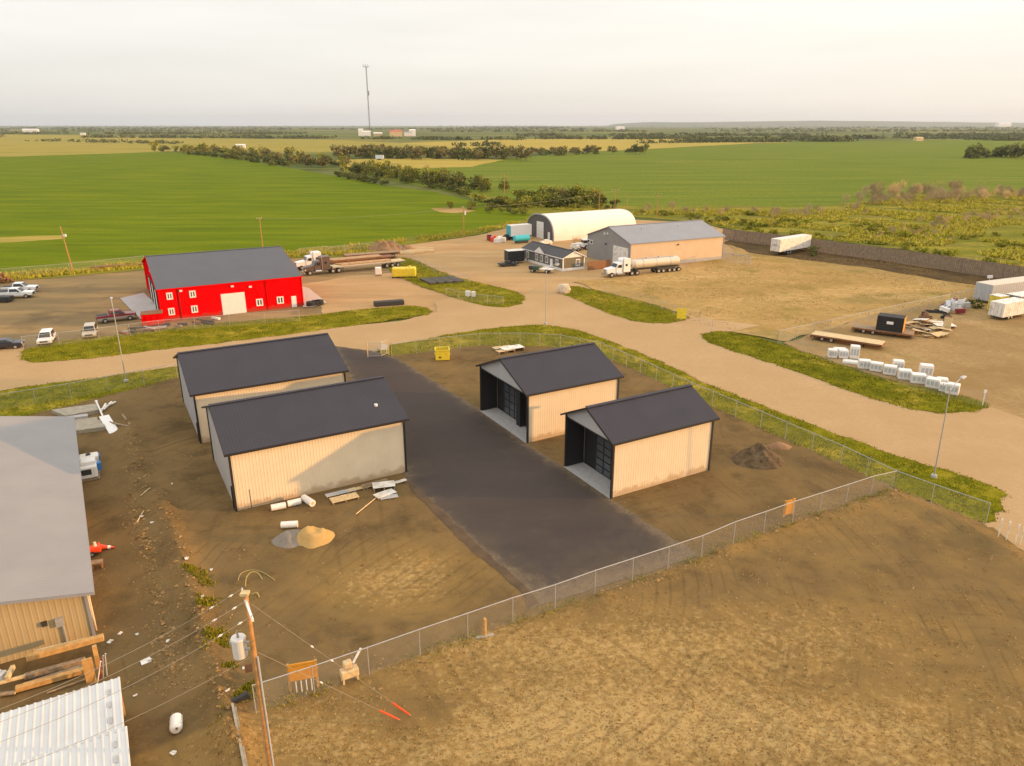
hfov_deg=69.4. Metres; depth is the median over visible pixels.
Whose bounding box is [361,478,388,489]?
board pallet
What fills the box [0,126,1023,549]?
ground
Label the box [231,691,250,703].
dark block
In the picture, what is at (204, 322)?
yard scrap
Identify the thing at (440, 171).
aspen tree
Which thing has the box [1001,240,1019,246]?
meadow bush
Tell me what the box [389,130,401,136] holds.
building
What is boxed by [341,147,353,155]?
aspen tree
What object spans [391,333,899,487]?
chain link fence
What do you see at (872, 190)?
bare shrub
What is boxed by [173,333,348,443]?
storage shed
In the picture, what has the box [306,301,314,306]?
tyre stack
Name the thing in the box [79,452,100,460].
compressor unit
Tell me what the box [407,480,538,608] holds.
lane edge
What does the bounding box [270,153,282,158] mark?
aspen tree
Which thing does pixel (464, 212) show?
utility pole
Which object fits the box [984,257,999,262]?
meadow bush
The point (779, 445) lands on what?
soil heap
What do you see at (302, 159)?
aspen tree
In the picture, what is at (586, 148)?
aspen tree
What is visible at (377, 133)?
building
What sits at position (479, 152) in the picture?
aspen tree
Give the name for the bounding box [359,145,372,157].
aspen tree
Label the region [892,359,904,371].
white crate
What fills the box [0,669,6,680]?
supply box
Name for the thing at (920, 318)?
timber pallet
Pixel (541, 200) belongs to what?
willow bush
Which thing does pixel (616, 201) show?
willow bush
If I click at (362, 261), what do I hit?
steel pipe
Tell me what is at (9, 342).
car
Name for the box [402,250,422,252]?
lumber stack
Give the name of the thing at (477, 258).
yard ground
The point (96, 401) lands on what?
white pipe
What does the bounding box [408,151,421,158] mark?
aspen tree
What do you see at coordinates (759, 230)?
meadow bush
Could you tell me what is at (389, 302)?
steel skid
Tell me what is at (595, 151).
aspen tree
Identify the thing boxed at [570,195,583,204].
willow bush
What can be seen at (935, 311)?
scrap beam
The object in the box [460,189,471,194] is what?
willow bush
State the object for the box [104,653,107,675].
stored rod
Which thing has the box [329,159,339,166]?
aspen tree
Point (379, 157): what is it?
equipment box
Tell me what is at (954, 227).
meadow growth
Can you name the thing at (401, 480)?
board pallet
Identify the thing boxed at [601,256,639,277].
semi truck
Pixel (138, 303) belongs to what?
concrete apron
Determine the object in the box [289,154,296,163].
aspen tree
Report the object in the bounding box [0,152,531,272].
crop field
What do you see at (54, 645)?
timber beam
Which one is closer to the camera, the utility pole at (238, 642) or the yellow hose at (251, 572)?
the utility pole at (238, 642)
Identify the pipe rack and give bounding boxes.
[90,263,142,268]
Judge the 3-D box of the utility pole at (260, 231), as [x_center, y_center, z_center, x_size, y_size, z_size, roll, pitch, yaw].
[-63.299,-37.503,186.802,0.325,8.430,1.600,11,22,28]
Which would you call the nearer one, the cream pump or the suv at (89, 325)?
the cream pump
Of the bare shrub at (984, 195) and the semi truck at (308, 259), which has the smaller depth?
the semi truck at (308, 259)
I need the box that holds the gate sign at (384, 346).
[379,344,387,350]
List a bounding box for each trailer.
[330,254,394,264]
[330,258,404,271]
[343,250,399,257]
[497,260,518,266]
[504,249,527,262]
[506,223,533,238]
[631,256,680,272]
[770,234,811,254]
[810,331,885,347]
[852,323,914,337]
[973,276,1023,301]
[988,297,1023,319]
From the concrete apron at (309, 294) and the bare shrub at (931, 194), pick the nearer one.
the concrete apron at (309, 294)
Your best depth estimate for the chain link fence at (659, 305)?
128.87 m
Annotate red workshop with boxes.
[141,246,303,320]
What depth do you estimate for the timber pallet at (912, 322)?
115.89 m
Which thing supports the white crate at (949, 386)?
on the verge at (778, 352)
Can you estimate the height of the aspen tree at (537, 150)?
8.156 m
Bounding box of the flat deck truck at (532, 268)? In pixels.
[529,265,554,272]
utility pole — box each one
[60,226,72,268]
[229,588,273,765]
[257,218,262,246]
[462,206,465,237]
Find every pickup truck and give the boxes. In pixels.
[0,287,35,297]
[1,282,39,289]
[95,308,137,323]
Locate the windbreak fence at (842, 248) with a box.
[723,228,1023,278]
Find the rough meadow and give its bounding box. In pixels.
[460,190,1023,267]
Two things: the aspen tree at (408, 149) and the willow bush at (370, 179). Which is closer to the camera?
the willow bush at (370, 179)
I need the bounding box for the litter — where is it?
[140,657,151,664]
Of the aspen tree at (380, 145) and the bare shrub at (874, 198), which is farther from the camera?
the aspen tree at (380, 145)
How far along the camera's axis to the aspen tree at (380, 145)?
743.72 m
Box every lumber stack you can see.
[398,251,414,253]
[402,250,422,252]
[411,249,433,251]
[417,247,432,248]
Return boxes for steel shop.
[0,416,96,663]
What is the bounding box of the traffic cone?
[97,542,114,549]
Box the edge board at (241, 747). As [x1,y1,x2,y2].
[231,703,247,765]
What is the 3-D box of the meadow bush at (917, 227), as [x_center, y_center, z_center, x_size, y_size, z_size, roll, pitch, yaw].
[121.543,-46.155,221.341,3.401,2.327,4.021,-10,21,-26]
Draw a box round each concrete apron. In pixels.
[120,293,156,318]
[302,286,326,306]
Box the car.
[0,337,24,348]
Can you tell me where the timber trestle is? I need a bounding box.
[81,644,101,684]
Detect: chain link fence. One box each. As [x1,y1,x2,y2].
[0,363,177,408]
[2,256,142,274]
[21,310,299,348]
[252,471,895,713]
[299,241,386,254]
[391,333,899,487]
[396,242,469,280]
[446,288,502,304]
[600,284,712,327]
[722,252,751,264]
[777,288,974,340]
[777,333,988,407]
[893,471,990,524]
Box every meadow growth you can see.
[0,217,528,279]
[503,192,1023,266]
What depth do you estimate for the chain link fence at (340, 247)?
182.82 m
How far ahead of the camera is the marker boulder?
138.29 m
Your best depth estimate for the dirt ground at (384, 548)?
46.74 m
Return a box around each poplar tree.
[635,146,642,152]
[641,143,649,151]
[964,144,976,154]
[970,145,985,155]
[992,146,1006,157]
[994,146,1011,157]
[1005,147,1016,156]
[1012,142,1023,156]
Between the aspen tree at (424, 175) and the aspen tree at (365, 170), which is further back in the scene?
the aspen tree at (365, 170)
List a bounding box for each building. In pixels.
[22,129,38,131]
[358,129,362,135]
[362,131,370,135]
[373,132,381,135]
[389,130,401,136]
[404,132,411,135]
[409,129,415,135]
[615,126,624,129]
[913,137,923,140]
[995,123,1011,126]
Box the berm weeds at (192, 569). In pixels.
[179,551,262,702]
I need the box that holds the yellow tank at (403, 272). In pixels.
[392,266,416,277]
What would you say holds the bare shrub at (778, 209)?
on the meadow growth at (954, 227)
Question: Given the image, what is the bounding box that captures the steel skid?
[373,299,403,306]
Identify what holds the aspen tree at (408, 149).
on the canola field at (431, 162)
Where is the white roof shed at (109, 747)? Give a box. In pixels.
[0,677,130,765]
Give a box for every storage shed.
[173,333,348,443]
[201,375,408,510]
[476,342,623,442]
[560,384,719,498]
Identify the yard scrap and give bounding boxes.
[145,325,166,328]
[201,321,213,324]
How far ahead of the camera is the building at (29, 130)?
3255.30 m
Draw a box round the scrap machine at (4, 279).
[0,272,14,282]
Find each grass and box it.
[216,492,1023,765]
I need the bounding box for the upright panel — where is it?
[943,317,952,330]
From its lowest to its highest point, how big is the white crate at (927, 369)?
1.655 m
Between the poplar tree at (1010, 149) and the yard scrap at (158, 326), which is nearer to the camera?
the yard scrap at (158, 326)
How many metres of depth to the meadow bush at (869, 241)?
196.74 m
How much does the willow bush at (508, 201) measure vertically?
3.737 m
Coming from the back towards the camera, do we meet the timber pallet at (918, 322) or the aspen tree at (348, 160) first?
the aspen tree at (348, 160)
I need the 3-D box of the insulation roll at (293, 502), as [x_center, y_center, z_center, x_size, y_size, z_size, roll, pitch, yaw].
[-18.011,9.877,61.192,1.089,0.543,0.539,-10,22,-27]
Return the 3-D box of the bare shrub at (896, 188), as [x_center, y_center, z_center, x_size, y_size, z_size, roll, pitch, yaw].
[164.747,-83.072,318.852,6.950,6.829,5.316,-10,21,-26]
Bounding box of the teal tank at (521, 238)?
[513,235,529,242]
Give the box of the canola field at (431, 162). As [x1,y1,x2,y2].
[336,158,499,169]
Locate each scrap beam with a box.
[919,315,932,318]
[925,309,947,313]
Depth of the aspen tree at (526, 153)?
649.25 m
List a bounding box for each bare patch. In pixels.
[0,235,66,242]
[431,207,475,212]
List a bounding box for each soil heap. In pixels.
[730,442,783,469]
[766,442,791,449]
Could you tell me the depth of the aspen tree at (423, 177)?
376.06 m
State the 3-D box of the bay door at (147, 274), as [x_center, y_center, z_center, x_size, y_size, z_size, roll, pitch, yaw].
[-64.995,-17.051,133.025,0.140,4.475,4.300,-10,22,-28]
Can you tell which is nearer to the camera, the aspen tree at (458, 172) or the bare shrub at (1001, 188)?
the bare shrub at (1001, 188)
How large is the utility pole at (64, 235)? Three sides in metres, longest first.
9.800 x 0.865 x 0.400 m
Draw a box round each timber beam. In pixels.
[0,674,25,684]
[0,690,15,696]
[5,665,15,680]
[15,667,83,692]
[24,657,84,679]
[24,664,82,682]
[26,633,103,661]
[35,636,90,650]
[47,679,85,692]
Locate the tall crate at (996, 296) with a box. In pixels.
[987,293,1009,309]
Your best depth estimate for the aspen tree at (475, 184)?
360.54 m
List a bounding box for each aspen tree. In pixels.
[148,140,158,150]
[182,144,192,152]
[198,142,210,152]
[210,145,219,151]
[224,152,231,158]
[231,145,242,152]
[247,146,257,152]
[249,151,258,157]
[259,153,268,158]
[261,148,273,156]
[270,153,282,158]
[284,146,295,154]
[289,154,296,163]
[296,149,303,156]
[297,153,310,166]
[305,155,314,165]
[312,156,326,165]
[315,155,328,165]
[321,154,331,162]
[329,144,345,157]
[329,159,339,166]
[336,154,347,159]
[338,159,347,172]
[340,157,350,165]
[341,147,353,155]
[350,144,367,157]
[351,162,361,173]
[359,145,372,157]
[359,164,370,175]
[360,160,371,173]
[366,150,374,158]
[367,145,383,157]
[368,143,385,151]
[369,163,380,176]
[373,168,383,177]
[376,147,387,155]
[376,159,390,170]
[382,167,394,179]
[386,163,398,175]
[387,149,395,158]
[393,146,411,158]
[393,169,401,178]
[395,149,406,158]
[398,166,415,181]
[399,174,409,183]
[405,164,419,181]
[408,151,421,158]
[411,146,426,158]
[419,166,432,178]
[419,170,429,181]
[420,174,436,186]
[422,148,434,157]
[429,146,442,158]
[433,146,446,156]
[434,167,446,184]
[434,167,450,177]
[434,172,447,183]
[447,151,459,157]
[447,176,458,188]
[449,148,459,158]
[455,173,466,186]
[456,171,466,179]
[457,147,475,159]
[465,176,480,189]
[472,148,483,157]
[476,176,490,191]
[481,146,490,157]
[487,144,505,158]
[492,150,503,158]
[498,178,510,190]
[499,146,511,158]
[508,148,523,159]
[509,145,523,157]
[517,146,534,158]
[533,147,543,153]
[550,147,559,153]
[557,187,569,197]
[565,185,581,196]
[570,147,580,153]
[571,183,581,194]
[574,186,586,204]
[584,145,591,153]
[584,186,598,198]
[587,145,596,153]
[592,147,601,153]
[607,146,617,152]
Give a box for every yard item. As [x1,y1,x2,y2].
[494,236,501,242]
[503,234,510,239]
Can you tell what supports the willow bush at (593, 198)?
on the rough meadow
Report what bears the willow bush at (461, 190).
on the rough meadow
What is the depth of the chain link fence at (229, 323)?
112.41 m
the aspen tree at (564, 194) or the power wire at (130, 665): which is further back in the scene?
the aspen tree at (564, 194)
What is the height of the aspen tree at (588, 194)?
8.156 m
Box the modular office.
[521,241,586,270]
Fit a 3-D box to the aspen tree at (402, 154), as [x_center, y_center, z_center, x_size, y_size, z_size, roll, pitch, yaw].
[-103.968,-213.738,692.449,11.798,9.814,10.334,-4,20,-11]
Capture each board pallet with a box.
[325,487,355,498]
[329,492,358,504]
[346,485,371,493]
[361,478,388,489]
[372,480,394,492]
[373,488,395,499]
[380,494,397,500]
[387,479,406,487]
[492,346,501,350]
[496,349,514,354]
[499,344,524,352]
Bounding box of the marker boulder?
[557,284,570,293]
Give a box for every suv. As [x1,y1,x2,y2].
[36,328,55,345]
[81,322,98,337]
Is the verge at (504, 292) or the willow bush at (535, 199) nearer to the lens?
the verge at (504, 292)
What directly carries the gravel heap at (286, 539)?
on the dirt ground at (384, 548)
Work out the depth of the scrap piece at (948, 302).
125.59 m
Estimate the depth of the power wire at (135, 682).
27.84 m
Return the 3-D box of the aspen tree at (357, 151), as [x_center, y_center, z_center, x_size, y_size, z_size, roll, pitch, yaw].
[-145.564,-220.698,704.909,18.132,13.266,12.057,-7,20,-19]
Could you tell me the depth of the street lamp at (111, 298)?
89.45 m
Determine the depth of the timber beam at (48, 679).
41.49 m
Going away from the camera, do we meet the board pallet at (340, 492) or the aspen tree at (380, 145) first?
the board pallet at (340, 492)
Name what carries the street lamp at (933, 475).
on the verge at (850, 443)
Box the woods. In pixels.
[0,125,1023,145]
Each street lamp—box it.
[110,297,127,381]
[544,263,558,323]
[930,375,966,477]
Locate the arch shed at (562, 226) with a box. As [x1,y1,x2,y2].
[527,209,635,240]
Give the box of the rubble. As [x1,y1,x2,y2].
[113,419,903,764]
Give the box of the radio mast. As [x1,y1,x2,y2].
[365,64,369,124]
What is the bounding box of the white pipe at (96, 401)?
[95,400,102,415]
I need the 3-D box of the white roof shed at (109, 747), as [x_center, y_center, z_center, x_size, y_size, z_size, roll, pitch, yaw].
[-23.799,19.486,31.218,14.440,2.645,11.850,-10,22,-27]
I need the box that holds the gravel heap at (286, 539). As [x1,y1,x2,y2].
[271,529,300,547]
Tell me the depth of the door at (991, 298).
125.17 m
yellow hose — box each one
[238,570,274,580]
[245,571,262,586]
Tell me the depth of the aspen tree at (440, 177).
377.67 m
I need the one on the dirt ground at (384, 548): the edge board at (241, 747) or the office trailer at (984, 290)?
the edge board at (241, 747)
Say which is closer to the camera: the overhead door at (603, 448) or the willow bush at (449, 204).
the overhead door at (603, 448)
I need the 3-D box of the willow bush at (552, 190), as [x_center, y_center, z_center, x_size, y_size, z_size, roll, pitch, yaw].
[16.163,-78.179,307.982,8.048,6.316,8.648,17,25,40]
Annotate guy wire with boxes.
[253,605,410,715]
[258,652,399,719]
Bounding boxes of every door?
[147,274,152,299]
[150,280,156,308]
[153,286,158,309]
[220,292,246,314]
[291,296,296,306]
[503,382,515,419]
[537,221,543,238]
[595,435,611,479]
[612,245,627,262]
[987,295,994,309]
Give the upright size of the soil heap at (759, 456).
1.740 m
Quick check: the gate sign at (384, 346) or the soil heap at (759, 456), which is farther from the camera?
the gate sign at (384, 346)
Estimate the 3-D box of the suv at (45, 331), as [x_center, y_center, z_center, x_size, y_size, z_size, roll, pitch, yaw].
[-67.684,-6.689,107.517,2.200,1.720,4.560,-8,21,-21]
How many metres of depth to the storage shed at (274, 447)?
63.32 m
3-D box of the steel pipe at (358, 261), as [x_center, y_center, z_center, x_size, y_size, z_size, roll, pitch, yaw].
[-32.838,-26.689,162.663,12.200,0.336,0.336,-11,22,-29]
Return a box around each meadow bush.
[743,210,757,214]
[747,220,760,226]
[753,227,763,232]
[786,217,799,221]
[800,218,813,222]
[850,222,862,227]
[865,226,879,230]
[865,239,878,243]
[872,229,892,234]
[897,231,916,236]
[900,245,909,249]
[912,225,925,229]
[914,246,928,252]
[931,248,942,254]
[940,250,955,255]
[959,234,971,238]
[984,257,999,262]
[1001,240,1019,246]
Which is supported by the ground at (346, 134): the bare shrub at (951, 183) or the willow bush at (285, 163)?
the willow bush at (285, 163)
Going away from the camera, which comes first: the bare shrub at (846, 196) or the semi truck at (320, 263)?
the semi truck at (320, 263)
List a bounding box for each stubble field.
[0,134,474,155]
[403,138,764,150]
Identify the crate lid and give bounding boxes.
[842,359,857,364]
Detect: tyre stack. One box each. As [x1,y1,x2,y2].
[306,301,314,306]
[316,299,323,304]
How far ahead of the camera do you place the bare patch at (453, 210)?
274.29 m
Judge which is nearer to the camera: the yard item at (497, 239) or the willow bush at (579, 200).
the yard item at (497, 239)
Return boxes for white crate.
[827,348,837,358]
[837,348,848,358]
[848,344,860,359]
[856,358,870,369]
[869,361,883,372]
[882,364,896,376]
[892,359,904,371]
[896,368,911,380]
[909,372,926,384]
[918,363,933,376]
[924,376,941,389]
[937,376,948,382]
[938,382,946,392]
[944,382,960,394]
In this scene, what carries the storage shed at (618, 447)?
on the dirt ground at (384, 548)
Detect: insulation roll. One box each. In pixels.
[271,502,285,510]
[280,521,297,527]
[287,498,300,506]
[301,494,315,506]
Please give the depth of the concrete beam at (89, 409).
80.53 m
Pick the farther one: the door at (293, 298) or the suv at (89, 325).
the door at (293, 298)
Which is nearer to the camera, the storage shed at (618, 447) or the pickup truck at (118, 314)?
the storage shed at (618, 447)
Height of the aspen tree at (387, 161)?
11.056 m
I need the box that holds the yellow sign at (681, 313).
[677,306,686,319]
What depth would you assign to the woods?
2035.13 m
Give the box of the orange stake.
[476,617,493,638]
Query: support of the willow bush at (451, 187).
on the ground at (346, 134)
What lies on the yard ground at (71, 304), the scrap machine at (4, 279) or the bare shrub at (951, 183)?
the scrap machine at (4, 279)
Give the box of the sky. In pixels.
[0,0,1023,125]
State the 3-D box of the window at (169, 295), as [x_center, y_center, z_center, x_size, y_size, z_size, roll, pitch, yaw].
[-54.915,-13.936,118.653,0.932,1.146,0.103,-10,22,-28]
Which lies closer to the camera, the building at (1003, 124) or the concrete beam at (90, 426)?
the concrete beam at (90, 426)
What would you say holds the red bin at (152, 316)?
on the yard ground at (71, 304)
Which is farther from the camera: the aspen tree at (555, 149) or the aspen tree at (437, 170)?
the aspen tree at (555, 149)
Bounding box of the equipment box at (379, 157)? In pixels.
[375,155,383,159]
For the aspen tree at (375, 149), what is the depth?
704.48 m
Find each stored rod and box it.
[102,655,103,677]
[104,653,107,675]
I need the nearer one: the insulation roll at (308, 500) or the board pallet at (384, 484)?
the insulation roll at (308, 500)
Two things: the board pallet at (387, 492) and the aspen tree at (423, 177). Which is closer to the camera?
the board pallet at (387, 492)
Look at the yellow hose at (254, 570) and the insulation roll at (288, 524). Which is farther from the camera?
the insulation roll at (288, 524)
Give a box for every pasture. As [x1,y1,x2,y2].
[343,140,1023,207]
[576,235,975,341]
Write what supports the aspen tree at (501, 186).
on the pasture at (796, 174)
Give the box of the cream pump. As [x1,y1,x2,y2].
[339,648,361,685]
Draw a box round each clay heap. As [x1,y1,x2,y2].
[368,240,401,251]
[398,244,412,249]
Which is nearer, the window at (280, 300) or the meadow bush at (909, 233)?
the window at (280, 300)
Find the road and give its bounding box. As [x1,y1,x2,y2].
[0,285,1023,549]
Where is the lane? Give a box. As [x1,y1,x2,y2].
[336,346,698,608]
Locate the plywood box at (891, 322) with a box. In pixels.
[875,312,906,332]
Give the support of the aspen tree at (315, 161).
on the ground at (346, 134)
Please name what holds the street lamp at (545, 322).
on the road
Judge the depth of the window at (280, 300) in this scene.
127.44 m
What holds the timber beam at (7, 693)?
on the dirt ground at (384, 548)
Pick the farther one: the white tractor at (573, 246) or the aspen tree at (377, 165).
the aspen tree at (377, 165)
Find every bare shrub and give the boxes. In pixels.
[571,236,582,242]
[668,200,676,208]
[771,207,780,215]
[803,208,811,215]
[840,192,851,203]
[854,191,866,200]
[859,184,869,194]
[869,182,880,193]
[869,192,883,203]
[871,187,884,196]
[872,180,884,193]
[882,193,889,200]
[886,185,899,197]
[891,178,907,190]
[898,189,907,199]
[903,194,912,202]
[907,185,917,194]
[922,184,937,193]
[922,189,935,200]
[936,187,950,199]
[949,178,963,188]
[951,188,964,197]
[978,188,989,197]
[997,184,1004,192]
[1002,190,1011,198]
[1003,185,1015,192]
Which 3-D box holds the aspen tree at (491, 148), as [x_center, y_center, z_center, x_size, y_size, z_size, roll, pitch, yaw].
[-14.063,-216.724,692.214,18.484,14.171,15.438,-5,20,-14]
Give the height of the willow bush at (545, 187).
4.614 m
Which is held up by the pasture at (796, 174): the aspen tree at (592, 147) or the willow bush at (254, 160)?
the aspen tree at (592, 147)
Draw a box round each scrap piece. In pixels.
[939,305,950,312]
[944,300,952,306]
[955,306,965,313]
[956,301,970,307]
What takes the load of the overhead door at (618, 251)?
in the tan warehouse
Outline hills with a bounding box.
[599,121,1023,126]
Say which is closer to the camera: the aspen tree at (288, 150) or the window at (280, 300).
the window at (280, 300)
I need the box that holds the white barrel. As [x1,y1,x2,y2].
[169,713,182,733]
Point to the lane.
(529, 517)
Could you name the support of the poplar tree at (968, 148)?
on the pasture at (796, 174)
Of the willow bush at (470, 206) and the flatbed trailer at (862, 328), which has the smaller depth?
the flatbed trailer at (862, 328)
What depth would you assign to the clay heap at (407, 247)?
186.07 m
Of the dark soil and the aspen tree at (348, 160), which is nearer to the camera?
the dark soil
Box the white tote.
[375,267,381,275]
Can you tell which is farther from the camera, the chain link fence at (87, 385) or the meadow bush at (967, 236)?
the meadow bush at (967, 236)
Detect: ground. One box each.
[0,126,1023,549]
[0,257,397,348]
[0,344,1023,765]
[302,273,464,317]
[395,220,734,294]
[783,297,1023,417]
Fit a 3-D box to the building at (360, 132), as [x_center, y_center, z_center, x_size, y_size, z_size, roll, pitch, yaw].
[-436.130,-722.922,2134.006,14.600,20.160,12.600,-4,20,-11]
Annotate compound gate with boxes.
[366,340,388,357]
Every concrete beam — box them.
[51,403,98,415]
[73,414,87,418]
[75,417,97,422]
[75,420,105,433]
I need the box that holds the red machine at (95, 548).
[89,541,101,556]
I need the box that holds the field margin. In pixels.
[1,219,527,281]
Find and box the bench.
[91,558,103,569]
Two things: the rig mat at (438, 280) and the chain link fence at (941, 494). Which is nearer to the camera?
the chain link fence at (941, 494)
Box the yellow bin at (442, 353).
[434,346,449,359]
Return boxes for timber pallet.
[905,321,915,325]
[905,326,926,330]
[913,318,928,321]
[914,332,934,337]
[916,319,937,323]
[928,326,946,330]
[930,331,947,336]
[933,323,956,328]
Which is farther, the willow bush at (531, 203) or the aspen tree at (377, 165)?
the aspen tree at (377, 165)
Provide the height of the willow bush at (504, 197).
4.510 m
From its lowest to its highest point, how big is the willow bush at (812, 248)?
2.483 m
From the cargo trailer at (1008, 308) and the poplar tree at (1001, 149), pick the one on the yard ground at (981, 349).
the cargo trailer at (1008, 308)
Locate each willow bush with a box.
[201,151,210,155]
[252,157,260,162]
[261,157,270,162]
[268,160,277,165]
[280,160,290,165]
[367,176,374,183]
[424,180,432,185]
[445,186,457,190]
[445,201,453,207]
[458,188,466,194]
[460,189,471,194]
[466,200,476,204]
[466,203,476,209]
[471,192,485,202]
[492,197,503,207]
[496,195,510,206]
[503,198,515,207]
[505,207,513,213]
[511,190,523,197]
[517,189,529,195]
[517,195,531,204]
[517,207,527,214]
[528,190,538,196]
[528,201,539,206]
[531,195,543,204]
[536,191,551,196]
[537,184,550,192]
[538,198,551,206]
[540,193,549,199]
[543,187,557,194]
[547,197,566,206]
[566,197,580,207]
[568,203,577,207]
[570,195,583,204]
[587,195,608,206]
[594,203,603,208]
[609,199,620,207]
[806,245,819,255]
[965,298,985,308]
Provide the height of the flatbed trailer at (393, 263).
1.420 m
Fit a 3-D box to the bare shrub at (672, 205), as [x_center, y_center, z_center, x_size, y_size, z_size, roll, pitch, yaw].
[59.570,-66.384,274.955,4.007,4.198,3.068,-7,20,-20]
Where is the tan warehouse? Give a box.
[587,220,725,267]
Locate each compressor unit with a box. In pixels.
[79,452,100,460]
[80,456,101,481]
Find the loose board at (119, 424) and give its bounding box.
[109,421,129,426]
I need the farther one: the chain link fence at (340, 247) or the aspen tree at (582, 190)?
the aspen tree at (582, 190)
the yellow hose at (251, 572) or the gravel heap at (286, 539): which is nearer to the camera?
the yellow hose at (251, 572)
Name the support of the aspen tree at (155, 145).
on the stubble field at (14, 145)
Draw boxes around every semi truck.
[294,250,331,270]
[301,255,340,275]
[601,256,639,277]
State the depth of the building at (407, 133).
2090.65 m
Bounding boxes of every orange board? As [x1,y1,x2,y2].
[286,659,318,692]
[782,498,795,517]
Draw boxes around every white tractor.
[570,243,579,250]
[576,238,587,249]
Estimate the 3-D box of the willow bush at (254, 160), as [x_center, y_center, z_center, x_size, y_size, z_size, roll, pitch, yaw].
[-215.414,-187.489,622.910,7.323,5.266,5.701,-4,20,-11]
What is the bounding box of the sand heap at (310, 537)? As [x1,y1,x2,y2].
[297,526,334,548]
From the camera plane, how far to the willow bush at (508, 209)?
263.36 m
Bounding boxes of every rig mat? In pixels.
[420,277,437,283]
[429,277,445,283]
[438,276,454,282]
[446,276,463,282]
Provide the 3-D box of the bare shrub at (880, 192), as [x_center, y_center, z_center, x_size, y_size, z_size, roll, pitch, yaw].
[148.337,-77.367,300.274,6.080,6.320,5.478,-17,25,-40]
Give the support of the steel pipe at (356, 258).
on the flatbed trailer at (374, 258)
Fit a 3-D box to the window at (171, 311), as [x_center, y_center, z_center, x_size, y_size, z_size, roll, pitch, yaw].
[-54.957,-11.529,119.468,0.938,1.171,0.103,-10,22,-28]
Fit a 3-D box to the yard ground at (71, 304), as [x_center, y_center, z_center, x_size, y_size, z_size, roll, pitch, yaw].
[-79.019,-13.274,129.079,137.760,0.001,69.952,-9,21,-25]
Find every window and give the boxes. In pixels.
[166,292,172,299]
[168,308,174,314]
[189,290,195,297]
[191,305,197,312]
[256,298,262,305]
[277,296,283,303]
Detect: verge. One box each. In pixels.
[0,366,178,415]
[21,306,431,361]
[379,325,1006,521]
[388,257,524,306]
[565,286,684,322]
[703,331,988,412]
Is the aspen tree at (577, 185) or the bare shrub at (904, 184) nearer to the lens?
the aspen tree at (577, 185)
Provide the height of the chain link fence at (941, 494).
2.196 m
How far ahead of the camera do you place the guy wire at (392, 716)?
37.01 m
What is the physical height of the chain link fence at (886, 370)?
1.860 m
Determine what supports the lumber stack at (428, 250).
on the yard ground at (477, 258)
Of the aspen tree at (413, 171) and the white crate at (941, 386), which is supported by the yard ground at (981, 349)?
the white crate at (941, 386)
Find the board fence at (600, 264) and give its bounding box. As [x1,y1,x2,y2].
[587,259,611,269]
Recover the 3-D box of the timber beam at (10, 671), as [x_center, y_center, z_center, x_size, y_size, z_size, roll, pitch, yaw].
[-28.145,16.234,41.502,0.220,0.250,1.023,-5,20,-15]
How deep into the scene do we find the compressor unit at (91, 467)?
65.40 m
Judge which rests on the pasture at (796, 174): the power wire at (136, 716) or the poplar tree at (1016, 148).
the poplar tree at (1016, 148)
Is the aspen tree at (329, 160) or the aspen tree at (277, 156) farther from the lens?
the aspen tree at (277, 156)
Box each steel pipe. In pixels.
[332,255,381,260]
[335,258,388,264]
[338,259,388,264]
[341,259,390,265]
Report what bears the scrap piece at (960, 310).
on the yard ground at (981, 349)
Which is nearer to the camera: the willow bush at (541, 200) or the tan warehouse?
the tan warehouse
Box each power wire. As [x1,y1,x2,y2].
[1,587,243,708]
[1,600,246,721]
[1,615,252,741]
[20,657,249,765]
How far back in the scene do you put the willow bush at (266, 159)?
622.08 m
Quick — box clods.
[100,420,1023,765]
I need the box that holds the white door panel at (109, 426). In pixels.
[99,415,117,433]
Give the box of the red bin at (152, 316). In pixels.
[140,309,163,325]
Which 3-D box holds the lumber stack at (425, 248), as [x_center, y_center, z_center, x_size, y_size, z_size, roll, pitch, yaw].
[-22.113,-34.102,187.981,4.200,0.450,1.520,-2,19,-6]
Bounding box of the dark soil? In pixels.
[724,239,998,284]

